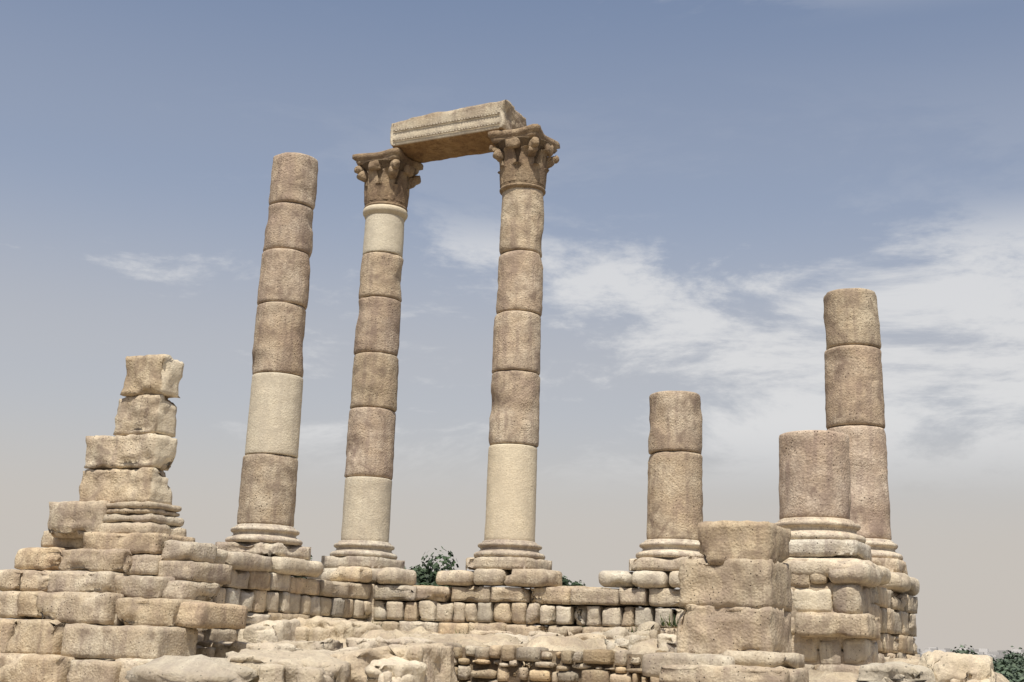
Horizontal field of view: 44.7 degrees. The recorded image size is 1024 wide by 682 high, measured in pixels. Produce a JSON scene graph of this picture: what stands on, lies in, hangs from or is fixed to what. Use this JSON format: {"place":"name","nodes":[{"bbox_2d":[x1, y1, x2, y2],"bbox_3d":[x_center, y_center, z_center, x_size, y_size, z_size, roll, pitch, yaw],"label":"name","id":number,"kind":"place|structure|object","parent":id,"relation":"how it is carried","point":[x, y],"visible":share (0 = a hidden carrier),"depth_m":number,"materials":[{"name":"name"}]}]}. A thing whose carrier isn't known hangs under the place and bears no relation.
{"place":"outdoors","nodes":[
{"label":"outdoors","id":0,"kind":"place"},
{"bbox_2d":[0,0,1023,651],"label":"sky","id":1,"kind":"structure","parent":0,"point":[724,168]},
{"bbox_3d":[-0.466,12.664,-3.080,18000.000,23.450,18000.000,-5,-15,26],"label":"ground","id":2,"kind":"structure","parent":0,"visible":0},
{"bbox_2d":[0,100,919,681],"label":"temple ruins","id":3,"kind":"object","parent":2,"relation":"on","point":[118,576],"visible":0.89,"depth_m":27.93,"materials":[{"name":"stone"}]},
{"bbox_2d":[99,616,1009,681],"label":"rock","id":4,"kind":"object","parent":2,"relation":"on","point":[315,649],"visible":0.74,"depth_m":20.39,"materials":[{"name":"beige stone"}]},
{"bbox_2d":[917,647,1023,661],"bbox_3d":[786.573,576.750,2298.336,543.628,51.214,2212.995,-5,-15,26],"label":"city","id":5,"kind":"object","parent":2,"relation":"on","point":[999,654],"visible":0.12,"depth_m":2593.49},
{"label":"bark","id":6,"kind":"object","parent":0,"visible":0},
{"bbox_2d":[301,546,680,633],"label":"bushes","id":7,"kind":"object","parent":6,"relation":"on","point":[426,575],"visible":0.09,"depth_m":63.50,"materials":[{"name":"green plant"}]},
{"bbox_2d":[950,644,1023,681],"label":"bushes","id":8,"kind":"object","parent":6,"relation":"attached to","point":[1010,667],"visible":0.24,"depth_m":220.94,"materials":[{"name":"green plant"}]}
]}

